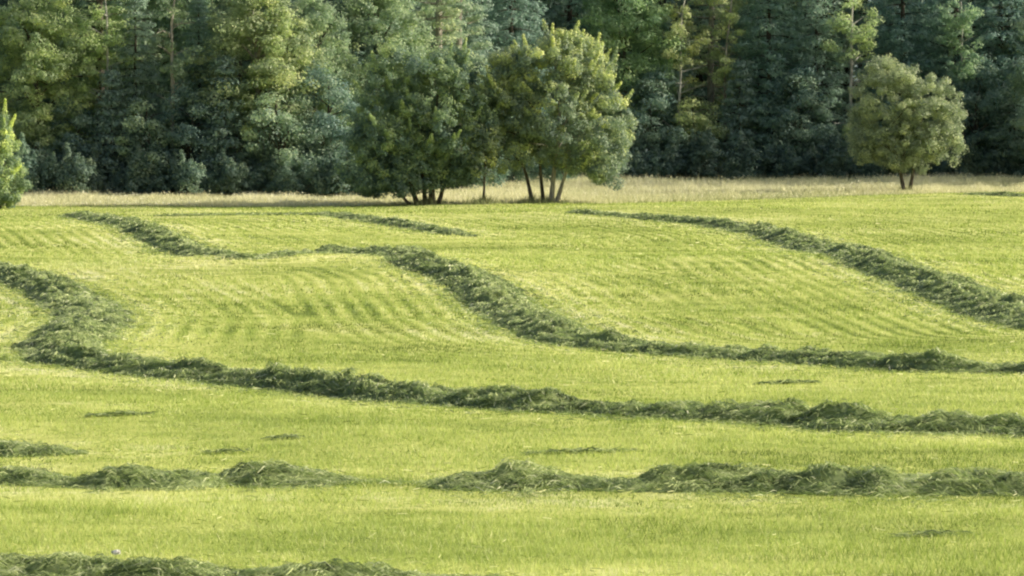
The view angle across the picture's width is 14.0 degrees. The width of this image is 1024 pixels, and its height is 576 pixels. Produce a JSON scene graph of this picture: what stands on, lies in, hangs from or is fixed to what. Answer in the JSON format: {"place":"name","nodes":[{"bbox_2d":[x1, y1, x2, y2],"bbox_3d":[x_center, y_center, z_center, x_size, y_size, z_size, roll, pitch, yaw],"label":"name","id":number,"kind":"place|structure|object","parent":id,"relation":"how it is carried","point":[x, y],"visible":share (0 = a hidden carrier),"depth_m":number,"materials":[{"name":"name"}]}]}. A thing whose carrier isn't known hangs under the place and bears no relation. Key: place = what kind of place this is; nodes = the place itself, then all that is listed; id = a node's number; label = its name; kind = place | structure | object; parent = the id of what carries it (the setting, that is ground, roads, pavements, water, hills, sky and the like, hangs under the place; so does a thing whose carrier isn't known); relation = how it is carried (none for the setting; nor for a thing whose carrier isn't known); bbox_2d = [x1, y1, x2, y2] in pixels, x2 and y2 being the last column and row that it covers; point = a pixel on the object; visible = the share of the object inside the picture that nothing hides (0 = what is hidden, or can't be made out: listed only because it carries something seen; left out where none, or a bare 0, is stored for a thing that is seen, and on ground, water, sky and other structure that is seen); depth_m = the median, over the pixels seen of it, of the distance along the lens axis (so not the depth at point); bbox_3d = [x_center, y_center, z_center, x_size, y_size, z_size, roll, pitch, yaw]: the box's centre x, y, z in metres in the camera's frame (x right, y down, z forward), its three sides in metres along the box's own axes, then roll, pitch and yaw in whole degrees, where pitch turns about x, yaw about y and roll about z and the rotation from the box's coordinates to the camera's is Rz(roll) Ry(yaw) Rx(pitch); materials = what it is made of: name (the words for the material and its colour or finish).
{"place":"outdoors","nodes":[
{"label":"outdoors","id":0,"kind":"place"},
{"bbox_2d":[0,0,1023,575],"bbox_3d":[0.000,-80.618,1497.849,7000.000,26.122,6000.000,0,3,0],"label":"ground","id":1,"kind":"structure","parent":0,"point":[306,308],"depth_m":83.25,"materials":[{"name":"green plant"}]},
{"bbox_2d":[0,6,30,136],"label":"pine tree","id":2,"kind":"object","parent":1,"relation":"on","point":[1,84],"visible":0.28,"depth_m":218.77,"materials":[{"name":"green plant"}]},
{"bbox_2d":[0,98,31,208],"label":"young tree","id":3,"kind":"object","parent":1,"relation":"on","point":[12,174],"visible":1,"depth_m":195.64,"materials":[{"name":"green plant"}]},
{"bbox_2d":[5,132,39,191],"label":"shrub","id":4,"kind":"object","parent":1,"relation":"on","point":[24,151],"visible":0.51,"depth_m":213.68,"materials":[{"name":"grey plant"}]},
{"bbox_2d":[9,142,59,193],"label":"shrub","id":5,"kind":"object","parent":1,"relation":"on","point":[44,165],"visible":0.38,"depth_m":214.31,"materials":[{"name":"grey plant"}]},
{"bbox_2d":[18,152,67,192],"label":"shrub","id":6,"kind":"object","parent":1,"relation":"on","point":[58,176],"visible":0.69,"depth_m":214.26,"materials":[{"name":"green plant"}]},
{"bbox_2d":[0,438,87,458],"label":"windrow","id":7,"kind":"object","parent":1,"relation":"on","point":[12,448],"visible":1,"depth_m":66.21,"materials":[{"name":"green plant"}]},
{"bbox_2d":[0,0,95,175],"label":"spruce tree","id":8,"kind":"object","parent":1,"relation":"on","point":[47,101],"visible":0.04,"depth_m":228.26,"materials":[{"name":"green plant"}]},
{"bbox_2d":[0,0,103,153],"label":"broadleaf tree","id":9,"kind":"object","parent":1,"relation":"on","point":[36,69],"visible":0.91,"depth_m":216.37,"materials":[{"name":"green plant"}]},
{"bbox_2d":[34,94,107,184],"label":"understorey tree","id":10,"kind":"object","parent":1,"relation":"on","point":[81,120],"visible":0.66,"depth_m":216.24,"materials":[{"name":"green plant"}]},
{"bbox_2d":[57,142,113,194],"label":"shrub","id":11,"kind":"object","parent":1,"relation":"on","point":[81,175],"visible":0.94,"depth_m":213.35,"materials":[{"name":"green plant"}]},
{"bbox_2d":[74,0,138,148],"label":"slender tree","id":12,"kind":"object","parent":1,"relation":"on","point":[103,47],"visible":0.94,"depth_m":217.13,"materials":[{"name":"green plant"}]},
{"bbox_2d":[55,0,161,156],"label":"pine tree","id":13,"kind":"object","parent":1,"relation":"on","point":[100,25],"visible":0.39,"depth_m":219.72,"materials":[{"name":"green plant"}]},
{"bbox_2d":[103,164,123,193],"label":"shrub","id":14,"kind":"object","parent":1,"relation":"on","point":[115,177],"visible":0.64,"depth_m":215.20,"materials":[{"name":"green plant"}]},
{"bbox_2d":[85,66,144,193],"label":"young spruce","id":15,"kind":"object","parent":1,"relation":"on","point":[113,94],"visible":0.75,"depth_m":216.14,"materials":[{"name":"green plant"}]},
{"bbox_2d":[84,410,155,417],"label":"grass tuft","id":16,"kind":"object","parent":1,"relation":"on","point":[122,413],"visible":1,"depth_m":73.39,"materials":[{"name":"green plant"}]},
{"bbox_2d":[28,0,215,117],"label":"broadleaf tree","id":17,"kind":"object","parent":1,"relation":"on","point":[164,22],"visible":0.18,"depth_m":227.16,"materials":[{"name":"green plant"}]},
{"bbox_2d":[96,0,167,191],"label":"spruce tree","id":18,"kind":"object","parent":1,"relation":"on","point":[139,73],"visible":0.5,"depth_m":217.60,"materials":[{"name":"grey plant"}]},
{"bbox_2d":[104,140,171,195],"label":"shrub","id":19,"kind":"object","parent":1,"relation":"on","point":[143,161],"visible":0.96,"depth_m":214.39,"materials":[{"name":"green plant"}]},
{"bbox_2d":[61,0,223,118],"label":"broadleaf tree","id":20,"kind":"object","parent":1,"relation":"on","point":[74,2],"visible":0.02,"depth_m":231.71,"materials":[{"name":"green plant"}]},
{"bbox_2d":[114,97,190,185],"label":"understorey tree","id":21,"kind":"object","parent":1,"relation":"on","point":[154,126],"visible":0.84,"depth_m":215.29,"materials":[{"name":"green plant"}]},
{"bbox_2d":[125,146,188,193],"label":"shrub","id":22,"kind":"object","parent":1,"relation":"on","point":[167,180],"visible":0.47,"depth_m":214.53,"materials":[{"name":"green plant"}]},
{"bbox_2d":[145,0,204,193],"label":"slender tree","id":23,"kind":"object","parent":1,"relation":"on","point":[180,61],"visible":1,"depth_m":215.80,"materials":[{"name":"green plant"}]},
{"bbox_2d":[143,80,227,174],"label":"understorey tree","id":24,"kind":"object","parent":1,"relation":"on","point":[196,109],"visible":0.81,"depth_m":215.20,"materials":[{"name":"green plant"}]},
{"bbox_2d":[169,149,220,195],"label":"shrub","id":25,"kind":"object","parent":1,"relation":"on","point":[189,172],"visible":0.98,"depth_m":212.77,"materials":[{"name":"green plant"}]},
{"bbox_2d":[158,0,233,191],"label":"spruce tree","id":26,"kind":"object","parent":1,"relation":"on","point":[197,8],"visible":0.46,"depth_m":217.34,"materials":[{"name":"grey plant"}]},
{"bbox_2d":[186,154,249,194],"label":"shrub","id":27,"kind":"object","parent":1,"relation":"on","point":[214,178],"visible":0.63,"depth_m":214.12,"materials":[{"name":"green plant"}]},
{"bbox_2d":[170,53,269,195],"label":"young spruce","id":28,"kind":"object","parent":1,"relation":"on","point":[224,68],"visible":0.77,"depth_m":215.17,"materials":[{"name":"green plant"}]},
{"bbox_2d":[194,0,274,154],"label":"pine tree","id":29,"kind":"object","parent":1,"relation":"on","point":[220,13],"visible":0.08,"depth_m":222.55,"materials":[{"name":"green plant"}]},
{"bbox_2d":[216,148,273,194],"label":"shrub","id":30,"kind":"object","parent":1,"relation":"on","point":[233,173],"visible":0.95,"depth_m":213.60,"materials":[{"name":"green plant"}]},
{"bbox_2d":[184,0,332,151],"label":"broadleaf tree","id":31,"kind":"object","parent":1,"relation":"on","point":[234,29],"visible":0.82,"depth_m":215.87,"materials":[{"name":"green plant"}]},
{"bbox_2d":[239,7,304,148],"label":"slender tree","id":32,"kind":"object","parent":1,"relation":"on","point":[270,49],"visible":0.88,"depth_m":215.35,"materials":[{"name":"green plant"}]},
{"bbox_2d":[242,145,316,192],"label":"shrub","id":33,"kind":"object","parent":1,"relation":"on","point":[273,161],"visible":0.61,"depth_m":214.78,"materials":[{"name":"green plant"}]},
{"bbox_2d":[0,551,561,575],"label":"windrow","id":34,"kind":"object","parent":1,"relation":"on","point":[67,564],"visible":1,"depth_m":48.90,"materials":[{"name":"green plant"}]},
{"bbox_2d":[240,88,325,190],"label":"understorey tree","id":35,"kind":"object","parent":1,"relation":"on","point":[294,130],"visible":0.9,"depth_m":214.46,"materials":[{"name":"green plant"}]},
{"bbox_2d":[261,157,325,196],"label":"shrub","id":36,"kind":"object","parent":1,"relation":"on","point":[292,185],"visible":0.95,"depth_m":212.97,"materials":[{"name":"green plant"}]},
{"bbox_2d":[265,0,366,150],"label":"broadleaf tree","id":37,"kind":"object","parent":1,"relation":"on","point":[331,24],"visible":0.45,"depth_m":218.75,"materials":[{"name":"green plant"}]},
{"bbox_2d":[151,211,482,236],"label":"windrow","id":38,"kind":"object","parent":1,"relation":"on","point":[408,224],"visible":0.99,"depth_m":173.38,"materials":[{"name":"green plant"}]},
{"bbox_2d":[293,150,340,196],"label":"shrub","id":39,"kind":"object","parent":1,"relation":"on","point":[329,176],"visible":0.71,"depth_m":213.12,"materials":[{"name":"green plant"}]},
{"bbox_2d":[273,61,367,194],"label":"understorey tree","id":40,"kind":"object","parent":1,"relation":"on","point":[323,122],"visible":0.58,"depth_m":215.91,"materials":[{"name":"green plant"}]},
{"bbox_2d":[305,129,379,196],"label":"shrub","id":41,"kind":"object","parent":1,"relation":"on","point":[319,151],"visible":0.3,"depth_m":213.41,"materials":[{"name":"green plant"}]},
{"bbox_2d":[294,0,403,168],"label":"spruce tree","id":42,"kind":"object","parent":1,"relation":"on","point":[362,54],"visible":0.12,"depth_m":222.39,"materials":[{"name":"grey plant"}]},
{"bbox_2d":[318,0,439,134],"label":"broadleaf tree","id":43,"kind":"object","parent":1,"relation":"on","point":[393,12],"visible":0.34,"depth_m":221.86,"materials":[{"name":"green plant"}]},
{"bbox_2d":[405,0,478,126],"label":"pine tree","id":44,"kind":"object","parent":1,"relation":"on","point":[439,25],"visible":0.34,"depth_m":230.90,"materials":[{"name":"green plant"}]},
{"bbox_2d":[421,0,493,151],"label":"pine tree","id":45,"kind":"object","parent":1,"relation":"on","point":[476,18],"visible":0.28,"depth_m":236.79,"materials":[{"name":"green plant"}]},
{"bbox_2d":[401,0,521,180],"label":"spruce tree","id":46,"kind":"object","parent":1,"relation":"on","point":[488,27],"visible":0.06,"depth_m":239.75,"materials":[{"name":"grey plant"}]},
{"bbox_2d":[0,261,1023,441],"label":"windrow","id":47,"kind":"object","parent":1,"relation":"on","point":[80,325],"visible":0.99,"depth_m":78.71,"materials":[{"name":"green plant"}]},
{"bbox_2d":[0,456,1023,505],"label":"windrow","id":48,"kind":"object","parent":1,"relation":"on","point":[524,476],"visible":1,"depth_m":60.79,"materials":[{"name":"green plant"}]},
{"bbox_2d":[493,144,536,183],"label":"shrub","id":49,"kind":"object","parent":1,"relation":"on","point":[519,175],"visible":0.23,"depth_m":237.88,"materials":[{"name":"green plant"}]},
{"bbox_2d":[473,0,565,179],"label":"spruce tree","id":50,"kind":"object","parent":1,"relation":"on","point":[503,34],"visible":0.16,"depth_m":245.66,"materials":[{"name":"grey plant"}]},
{"bbox_2d":[45,210,1023,376],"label":"windrow","id":51,"kind":"object","parent":1,"relation":"on","point":[502,302],"visible":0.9,"depth_m":102.63,"materials":[{"name":"green plant"}]},
{"bbox_2d":[484,0,587,174],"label":"spruce tree","id":52,"kind":"object","parent":1,"relation":"on","point":[548,19],"visible":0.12,"depth_m":254.85,"materials":[{"name":"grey plant"}]},
{"bbox_2d":[501,143,576,183],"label":"shrub","id":53,"kind":"object","parent":1,"relation":"on","point":[558,174],"visible":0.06,"depth_m":243.39,"materials":[{"name":"green plant"}]},
{"bbox_2d":[468,19,638,203],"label":"maple tree","id":54,"kind":"object","parent":1,"relation":"on","point":[576,59],"visible":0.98,"depth_m":199.57,"materials":[{"name":"green plant"}]},
{"bbox_2d":[536,0,613,138],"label":"spruce tree","id":55,"kind":"object","parent":1,"relation":"on","point":[571,7],"visible":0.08,"depth_m":255.64,"materials":[{"name":"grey plant"}]},
{"bbox_2d":[523,444,636,455],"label":"grass tuft","id":56,"kind":"object","parent":1,"relation":"on","point":[592,449],"visible":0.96,"depth_m":66.41,"materials":[{"name":"green plant"}]},
{"bbox_2d":[574,128,641,180],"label":"shrub","id":57,"kind":"object","parent":1,"relation":"on","point":[636,144],"visible":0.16,"depth_m":250.39,"materials":[{"name":"green plant"}]},
{"bbox_2d":[574,0,693,132],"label":"broadleaf tree","id":58,"kind":"object","parent":1,"relation":"on","point":[622,12],"visible":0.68,"depth_m":252.84,"materials":[{"name":"green plant"}]},
{"bbox_2d":[612,63,689,173],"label":"understorey tree","id":59,"kind":"object","parent":1,"relation":"on","point":[651,95],"visible":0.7,"depth_m":251.56,"materials":[{"name":"green plant"}]},
{"bbox_2d":[627,137,685,178],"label":"shrub","id":60,"kind":"object","parent":1,"relation":"on","point":[642,165],"visible":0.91,"depth_m":249.74,"materials":[{"name":"green plant"}]},
{"bbox_2d":[614,0,715,144],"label":"pine tree","id":61,"kind":"object","parent":1,"relation":"on","point":[663,2],"visible":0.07,"depth_m":264.10,"materials":[{"name":"green plant"}]},
{"bbox_2d":[659,0,711,174],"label":"slender tree","id":62,"kind":"object","parent":1,"relation":"on","point":[691,47],"visible":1,"depth_m":252.37,"materials":[{"name":"green plant"}]},
{"bbox_2d":[659,129,719,179],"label":"shrub","id":63,"kind":"object","parent":1,"relation":"on","point":[681,157],"visible":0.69,"depth_m":250.13,"materials":[{"name":"green plant"}]},
{"bbox_2d":[641,0,754,159],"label":"spruce tree","id":64,"kind":"object","parent":1,"relation":"on","point":[702,91],"visible":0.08,"depth_m":263.61,"materials":[{"name":"green plant"}]},
{"bbox_2d":[667,96,732,170],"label":"understorey tree","id":65,"kind":"object","parent":1,"relation":"on","point":[692,118],"visible":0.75,"depth_m":252.21,"materials":[{"name":"green plant"}]},
{"bbox_2d":[674,0,747,127],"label":"pine tree","id":66,"kind":"object","parent":1,"relation":"on","point":[711,12],"visible":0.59,"depth_m":257.16,"materials":[{"name":"green plant"}]},
{"bbox_2d":[681,127,763,180],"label":"shrub","id":67,"kind":"object","parent":1,"relation":"on","point":[706,149],"visible":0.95,"depth_m":249.07,"materials":[{"name":"green plant"}]},
{"bbox_2d":[704,0,745,161],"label":"slender tree","id":68,"kind":"object","parent":1,"relation":"on","point":[732,18],"visible":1,"depth_m":253.92,"materials":[{"name":"green plant"}]},
{"bbox_2d":[656,0,820,97],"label":"broadleaf tree","id":69,"kind":"object","parent":1,"relation":"on","point":[795,8],"visible":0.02,"depth_m":270.35,"materials":[{"name":"green plant"}]},
{"bbox_2d":[711,57,768,179],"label":"young spruce","id":70,"kind":"object","parent":1,"relation":"on","point":[741,66],"visible":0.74,"depth_m":252.82,"materials":[{"name":"green plant"}]},
{"bbox_2d":[715,0,801,169],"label":"spruce tree","id":71,"kind":"object","parent":1,"relation":"on","point":[741,28],"visible":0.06,"depth_m":263.95,"materials":[{"name":"green plant"}]},
{"bbox_2d":[713,0,820,177],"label":"spruce tree","id":72,"kind":"object","parent":1,"relation":"on","point":[772,65],"visible":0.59,"depth_m":254.15,"materials":[{"name":"green plant"}]},
{"bbox_2d":[755,141,802,180],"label":"shrub","id":73,"kind":"object","parent":1,"relation":"on","point":[770,155],"visible":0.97,"depth_m":250.74,"materials":[{"name":"green plant"}]},
{"bbox_2d":[565,208,1023,330],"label":"windrow","id":74,"kind":"object","parent":1,"relation":"on","point":[964,295],"visible":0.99,"depth_m":120.46,"materials":[{"name":"green plant"}]},
{"bbox_2d":[749,58,841,174],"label":"understorey tree","id":75,"kind":"object","parent":1,"relation":"on","point":[800,93],"visible":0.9,"depth_m":251.93,"materials":[{"name":"green plant"}]},
{"bbox_2d":[766,0,861,178],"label":"spruce tree","id":76,"kind":"object","parent":1,"relation":"on","point":[832,100],"visible":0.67,"depth_m":253.40,"materials":[{"name":"green plant"}]},
{"bbox_2d":[786,0,865,138],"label":"pine tree","id":77,"kind":"object","parent":1,"relation":"on","point":[841,35],"visible":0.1,"depth_m":265.45,"materials":[{"name":"green plant"}]},
{"bbox_2d":[792,130,887,179],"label":"shrub","id":78,"kind":"object","parent":1,"relation":"on","point":[832,151],"visible":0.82,"depth_m":249.64,"materials":[{"name":"green plant"}]},
{"bbox_2d":[818,0,883,120],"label":"pine tree","id":79,"kind":"object","parent":1,"relation":"on","point":[847,43],"visible":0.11,"depth_m":271.11,"materials":[{"name":"green plant"}]},
{"bbox_2d":[820,0,884,151],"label":"slender tree","id":80,"kind":"object","parent":1,"relation":"on","point":[853,36],"visible":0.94,"depth_m":252.78,"materials":[{"name":"green plant"}]},
{"bbox_2d":[836,147,881,176],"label":"shrub","id":81,"kind":"object","parent":1,"relation":"on","point":[847,169],"visible":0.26,"depth_m":250.99,"materials":[{"name":"green plant"}]},
{"bbox_2d":[839,0,950,176],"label":"spruce tree","id":82,"kind":"object","parent":1,"relation":"on","point":[920,19],"visible":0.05,"depth_m":262.82,"materials":[{"name":"green plant"}]},
{"bbox_2d":[857,0,953,176],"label":"spruce tree","id":83,"kind":"object","parent":1,"relation":"on","point":[912,46],"visible":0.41,"depth_m":256.40,"materials":[{"name":"green plant"}]},
{"bbox_2d":[845,53,968,189],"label":"willow tree","id":84,"kind":"object","parent":1,"relation":"on","point":[914,134],"visible":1,"depth_m":217.10,"materials":[{"name":"green plant"}]},
{"bbox_2d":[886,528,976,538],"bbox_3d":[5.487,3.229,54.461,1.360,0.156,0.458,-1,3,-19],"label":"grass tuft","id":85,"kind":"object","parent":1,"relation":"on","point":[923,533],"visible":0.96,"depth_m":54.44,"materials":[{"name":"green plant"}]},
{"bbox_2d":[903,136,990,177],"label":"shrub","id":86,"kind":"object","parent":1,"relation":"on","point":[944,167],"visible":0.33,"depth_m":250.66,"materials":[{"name":"green plant"}]},
{"bbox_2d":[915,0,993,148],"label":"pine tree","id":87,"kind":"object","parent":1,"relation":"on","point":[954,59],"visible":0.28,"depth_m":257.49,"materials":[{"name":"green plant"}]},
{"bbox_2d":[917,0,1006,174],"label":"spruce tree","id":88,"kind":"object","parent":1,"relation":"on","point":[982,25],"visible":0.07,"depth_m":262.76,"materials":[{"name":"green plant"}]},
{"bbox_2d":[934,0,990,138],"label":"slender tree","id":89,"kind":"object","parent":1,"relation":"on","point":[964,19],"visible":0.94,"depth_m":253.10,"materials":[{"name":"green plant"}]},
{"bbox_2d":[933,54,1021,175],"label":"understorey tree","id":90,"kind":"object","parent":1,"relation":"on","point":[980,133],"visible":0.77,"depth_m":252.37,"materials":[{"name":"green plant"}]},
{"bbox_2d":[968,143,994,177],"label":"shrub","id":91,"kind":"object","parent":1,"relation":"on","point":[987,167],"visible":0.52,"depth_m":251.98,"materials":[{"name":"green plant"}]},
{"bbox_2d":[949,0,1023,176],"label":"spruce tree","id":92,"kind":"object","parent":1,"relation":"on","point":[994,36],"visible":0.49,"depth_m":254.65,"materials":[{"name":"green plant"}]},
{"bbox_2d":[955,190,1023,196],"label":"windrow","id":93,"kind":"object","parent":1,"relation":"on","point":[1001,193],"visible":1,"depth_m":206.40,"materials":[{"name":"green plant"}]},
{"bbox_2d":[977,60,1023,176],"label":"young spruce","id":94,"kind":"object","parent":1,"relation":"on","point":[1017,133],"visible":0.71,"depth_m":252.32,"materials":[{"name":"green plant"}]},
{"bbox_2d":[979,1,1023,128],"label":"broadleaf tree","id":95,"kind":"object","parent":1,"relation":"on","point":[1017,38],"visible":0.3,"depth_m":255.43,"materials":[{"name":"green plant"}]},
{"bbox_2d":[987,150,1023,177],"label":"shrub","id":96,"kind":"object","parent":1,"relation":"on","point":[1011,162],"visible":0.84,"depth_m":251.72,"materials":[{"name":"green plant"}]},
{"bbox_2d":[999,12,1023,117],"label":"broadleaf tree","id":97,"kind":"object","parent":1,"relation":"on","point":[1013,80],"visible":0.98,"depth_m":248.47,"materials":[{"name":"green plant"}]},
{"bbox_2d":[1003,4,1023,131],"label":"pine tree","id":98,"kind":"object","parent":1,"relation":"on","point":[1018,124],"visible":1,"depth_m":239.13,"materials":[{"name":"green plant"}]},
{"bbox_2d":[3,168,1023,206],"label":"meadow grass","id":99,"kind":"structure","parent":0,"point":[652,189],"depth_m":214.08,"materials":[{"name":"plant"}]},
{"bbox_2d":[333,37,508,205],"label":"maple tree","id":100,"kind":"object","parent":99,"relation":"on","point":[442,166],"visible":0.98,"depth_m":198.86,"materials":[{"name":"green plant"}]},
{"bbox_2d":[463,120,504,203],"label":"sapling tree","id":101,"kind":"object","parent":99,"relation":"on","point":[488,144],"visible":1,"depth_m":198.59,"materials":[{"name":"green plant"}]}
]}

